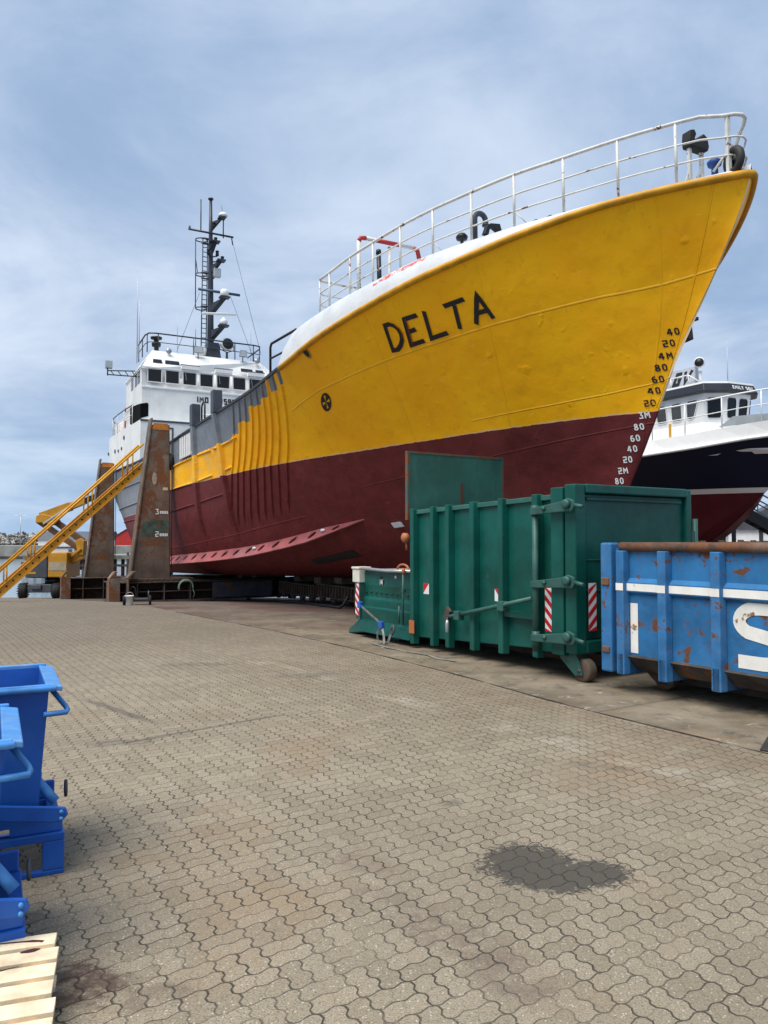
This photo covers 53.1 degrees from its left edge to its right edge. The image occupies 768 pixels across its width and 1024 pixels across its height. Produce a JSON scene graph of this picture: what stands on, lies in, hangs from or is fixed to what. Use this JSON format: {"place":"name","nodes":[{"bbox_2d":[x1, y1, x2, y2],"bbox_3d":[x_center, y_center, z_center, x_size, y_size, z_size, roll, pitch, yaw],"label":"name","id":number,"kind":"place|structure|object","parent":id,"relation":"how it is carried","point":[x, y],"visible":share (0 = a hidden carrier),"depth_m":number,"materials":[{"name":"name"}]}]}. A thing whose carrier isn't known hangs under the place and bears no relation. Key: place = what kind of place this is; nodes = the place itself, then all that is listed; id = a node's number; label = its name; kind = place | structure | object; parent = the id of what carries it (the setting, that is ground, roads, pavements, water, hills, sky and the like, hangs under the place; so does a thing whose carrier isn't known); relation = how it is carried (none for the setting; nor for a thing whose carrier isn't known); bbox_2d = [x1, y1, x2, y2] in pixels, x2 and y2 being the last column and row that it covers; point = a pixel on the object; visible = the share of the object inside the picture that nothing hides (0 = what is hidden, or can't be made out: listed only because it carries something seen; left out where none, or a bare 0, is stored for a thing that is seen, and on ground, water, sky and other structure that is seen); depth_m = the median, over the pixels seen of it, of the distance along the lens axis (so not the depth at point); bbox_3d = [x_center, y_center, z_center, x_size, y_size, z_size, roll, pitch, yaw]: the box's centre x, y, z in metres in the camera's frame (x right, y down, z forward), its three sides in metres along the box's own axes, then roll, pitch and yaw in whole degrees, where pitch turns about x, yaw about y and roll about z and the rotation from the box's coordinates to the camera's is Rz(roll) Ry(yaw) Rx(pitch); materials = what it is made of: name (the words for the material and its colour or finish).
{"place":"outdoors","nodes":[
{"label":"outdoors","id":0,"kind":"place"},
{"bbox_2d":[0,545,130,558],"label":"quay","id":1,"kind":"structure","parent":0,"point":[7,551],"depth_m":165.81,"materials":[{"name":"concrete"}]},
{"bbox_2d":[14,515,26,544],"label":"lamp post","id":2,"kind":"object","parent":1,"relation":"on","point":[20,526],"visible":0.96,"depth_m":186.92,"materials":[{"name":"metal"}]},
{"bbox_2d":[37,531,116,544],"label":"quay building","id":3,"kind":"structure","parent":1,"relation":"on","point":[45,537],"depth_m":180.72,"materials":[{"name":"white paint"}]},
{"bbox_2d":[116,529,131,544],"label":"red shed","id":4,"kind":"structure","parent":1,"relation":"on","point":[123,538],"depth_m":169.89,"materials":[{"name":"paint"}]},
{"bbox_2d":[0,559,308,597],"bbox_3d":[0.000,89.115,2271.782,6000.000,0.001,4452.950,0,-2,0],"label":"harbour water","id":5,"kind":"structure","parent":0,"point":[14,565],"depth_m":77.85,"materials":[{"name":"grey liquid"}]},
{"bbox_2d":[21,547,81,569],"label":"moored boat","id":6,"kind":"object","parent":5,"relation":"on","point":[63,549],"visible":0.17,"depth_m":87.09,"materials":[{"name":"white paint"}]},
{"bbox_2d":[23,552,172,577],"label":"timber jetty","id":7,"kind":"object","parent":5,"relation":"in","point":[122,565],"visible":0.08,"depth_m":81.96,"materials":[{"name":"brown wood"}]},
{"bbox_2d":[0,598,767,1023],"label":"paved yard","id":8,"kind":"structure","parent":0,"point":[264,826],"depth_m":5.06,"materials":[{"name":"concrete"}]},
{"bbox_2d":[0,703,33,942],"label":"tipping skip","id":9,"kind":"object","parent":8,"relation":"on","point":[14,906],"visible":0.89,"depth_m":3.50,"materials":[{"name":"blue paint"}]},
{"bbox_2d":[0,932,58,1023],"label":"pallet","id":10,"kind":"object","parent":8,"relation":"on","point":[28,976],"visible":1,"depth_m":3.17,"materials":[{"name":"brown wood"}]},
{"bbox_2d":[0,663,69,879],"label":"tipping skip","id":11,"kind":"object","parent":8,"relation":"on","point":[32,811],"visible":0.98,"depth_m":4.58,"materials":[{"name":"blue paint"}]},
{"bbox_2d":[16,494,93,598],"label":"boom lift","id":12,"kind":"object","parent":8,"relation":"on","point":[51,568],"visible":0.69,"depth_m":42.90,"materials":[{"name":"yellow metal"}]},
{"bbox_2d":[0,443,143,597],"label":"gangway","id":13,"kind":"object","parent":8,"relation":"on","point":[19,573],"visible":1,"depth_m":29.86,"materials":[{"name":"yellow paint"}]},
{"bbox_2d":[125,592,133,604],"bbox_3d":[-8.000,2.722,24.115,0.291,0.404,0.290,0,-2,0],"label":"bucket","id":14,"kind":"object","parent":8,"relation":"on","point":[129,599],"visible":1,"depth_m":24.02,"materials":[{"name":"white plastic"}]},
{"bbox_2d":[123,591,150,604],"bbox_3d":[-7.807,2.721,24.313,0.860,0.424,0.520,1,-2,-15],"label":"hand truck","id":15,"kind":"object","parent":8,"relation":"on","point":[143,599],"visible":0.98,"depth_m":24.19,"materials":[{"name":"black metal"}]},
{"bbox_2d":[179,612,767,753],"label":"ground joint","id":16,"kind":"object","parent":8,"relation":"on","point":[518,691],"visible":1,"depth_m":9.79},
{"bbox_2d":[0,0,767,535],"label":"sky","id":17,"kind":"structure","parent":0,"point":[317,127],"materials":[{"name":"blue"}]},
{"bbox_2d":[56,598,767,753],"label":"concrete apron","id":18,"kind":"object","parent":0,"point":[735,719],"visible":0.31,"depth_m":11.41,"materials":[{"name":"grey concrete"}]},
{"bbox_2d":[59,459,237,598],"bbox_3d":[-11.205,0.955,41.841,11.918,7.288,1.658,1,-2,-28],"label":"slipway cradle","id":19,"kind":"object","parent":18,"relation":"on","point":[98,569],"visible":0.45,"depth_m":39.76,"materials":[{"name":"metal"}]},
{"bbox_2d":[103,418,313,601],"bbox_3d":[-4.983,-0.007,30.628,11.575,6.834,1.680,1,-2,-28],"label":"slipway cradle","id":20,"kind":"object","parent":18,"relation":"on","point":[149,566],"visible":0.88,"depth_m":28.61,"materials":[{"name":"metal"}]},
{"bbox_2d":[129,586,136,601],"bbox_3d":[-8.991,2.935,27.498,0.289,0.568,0.060,0,-2,0],"label":"hose loop","id":21,"kind":"object","parent":20,"relation":"hanging from","point":[135,591],"visible":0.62,"depth_m":27.48,"materials":[{"name":"black paint"}]},
{"bbox_2d":[178,579,194,597],"bbox_3d":[-7.328,2.850,28.487,0.652,0.735,0.173,1,-2,-28],"label":"hose coil","id":22,"kind":"object","parent":20,"relation":"on","point":[181,581],"visible":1,"depth_m":28.45,"materials":[{"name":"grey rubber"}]},
{"bbox_2d":[105,112,758,577],"bbox_3d":[-4.316,-7.442,30.635,9.882,19.774,41.648,1,-4,-28],"label":"guard ship","id":23,"kind":"object","parent":20,"relation":"on","point":[541,356],"visible":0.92,"depth_m":16.00,"materials":[{"name":"yellow paint"}]},
{"bbox_2d":[250,595,349,608],"bbox_3d":[-2.924,2.843,25.218,0.335,0.626,6.708,1,-3,-33],"label":"ground hose","id":24,"kind":"object","parent":18,"relation":"on","point":[305,602],"visible":0.98,"depth_m":24.76,"materials":[{"name":"black rubber"}]},
{"bbox_2d":[279,581,347,601],"bbox_3d":[-2.214,2.783,27.217,2.012,0.590,3.296,1,-2,-28],"label":"keel trolley","id":25,"kind":"object","parent":18,"relation":"on","point":[302,590],"visible":0.46,"depth_m":26.63,"materials":[{"name":"metal"}]},
{"bbox_2d":[294,576,313,581],"bbox_3d":[-2.568,2.411,28.049,1.327,0.212,0.578,1,-2,-28],"label":"keel block","id":26,"kind":"object","parent":25,"relation":"on","point":[301,579],"depth_m":27.61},
{"bbox_2d":[314,577,333,583],"bbox_3d":[-1.683,2.328,26.401,1.327,0.254,0.578,1,-2,-28],"label":"keel block","id":27,"kind":"object","parent":25,"relation":"on","point":[327,580],"depth_m":25.98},
{"bbox_2d":[316,583,354,605],"bbox_3d":[-0.572,2.593,24.158,2.012,0.594,3.403,1,-2,-28],"label":"keel trolley","id":28,"kind":"object","parent":18,"relation":"on","point":[334,593],"visible":0.41,"depth_m":23.97,"materials":[{"name":"metal"}]},
{"bbox_2d":[334,577,355,583],"bbox_3d":[-0.900,2.217,24.943,1.327,0.212,0.578,1,-2,-28],"label":"keel block","id":29,"kind":"object","parent":28,"relation":"on","point":[341,580],"depth_m":24.51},
{"bbox_2d":[349,451,697,681],"bbox_3d":[2.023,0.672,14.316,2.910,3.730,7.129,1,-3,-32],"label":"waste compactor","id":30,"kind":"object","parent":18,"relation":"on","point":[491,565],"visible":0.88,"depth_m":12.24,"materials":[{"name":"metal"}]},
{"bbox_2d":[357,601,456,661],"bbox_3d":[0.224,2.164,14.242,0.308,0.758,3.649,1,-2,-28],"label":"ratchet strap","id":31,"kind":"object","parent":30,"relation":"hanging from","point":[380,623],"visible":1,"depth_m":14.80,"materials":[{"name":"blue fabric"}]},
{"bbox_2d":[565,484,697,654],"bbox_3d":[3.811,0.829,11.611,2.735,2.414,0.246,1,-3,-32],"label":"rear door","id":32,"kind":"structure","parent":30,"relation":"in","point":[610,513],"depth_m":11.17,"materials":[{"name":"green metal"}]},
{"bbox_2d":[601,542,767,698],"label":"open skip container","id":33,"kind":"object","parent":18,"relation":"on","point":[674,615],"visible":1,"depth_m":9.42,"materials":[{"name":"blue metal"}]},
{"bbox_2d":[631,352,767,541],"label":"fishing vessel","id":34,"kind":"object","parent":18,"relation":"on","point":[707,445],"visible":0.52,"depth_m":30.34,"materials":[{"name":"blue paint"}]},
{"bbox_2d":[723,495,767,541],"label":"stair","id":35,"kind":"object","parent":18,"relation":"on","point":[756,520],"visible":0.19,"depth_m":32.89,"materials":[{"name":"grey metal"}]},
{"bbox_2d":[760,737,767,750],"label":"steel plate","id":36,"kind":"object","parent":18,"relation":"on","point":[764,746],"visible":1,"depth_m":7.40,"materials":[{"name":"grey metal"}]},
{"bbox_3d":[-5.399,3.346,33.140,2.012,0.685,3.296,1,-2,-28],"label":"keel trolley","id":37,"kind":"object","parent":18,"relation":"on","visible":0},
{"bbox_2d":[237,575,251,577],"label":"keel block","id":38,"kind":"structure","parent":37,"relation":"on","point":[244,576],"depth_m":33.55,"materials":[{"name":"black"}]},
{"bbox_2d":[252,575,284,577],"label":"keel block","id":39,"kind":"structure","parent":37,"relation":"on","point":[253,576],"depth_m":32.09,"materials":[{"name":"black"}]},
{"bbox_2d":[698,540,767,541],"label":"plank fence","id":40,"kind":"object","parent":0,"point":[739,541],"visible":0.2,"depth_m":14.16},
{"bbox_2d":[726,505,767,541],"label":"harbour shed","id":41,"kind":"structure","parent":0,"point":[745,531],"depth_m":74.43,"materials":[{"name":"white"}]},
{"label":"breakwater mound","id":42,"kind":"structure","parent":0,"visible":0},
{"bbox_2d":[0,531,37,544],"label":"breakwater rocks","id":43,"kind":"object","parent":42,"relation":"on","point":[12,539],"visible":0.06,"depth_m":215.78,"materials":[{"name":"grey stone"}]}
]}

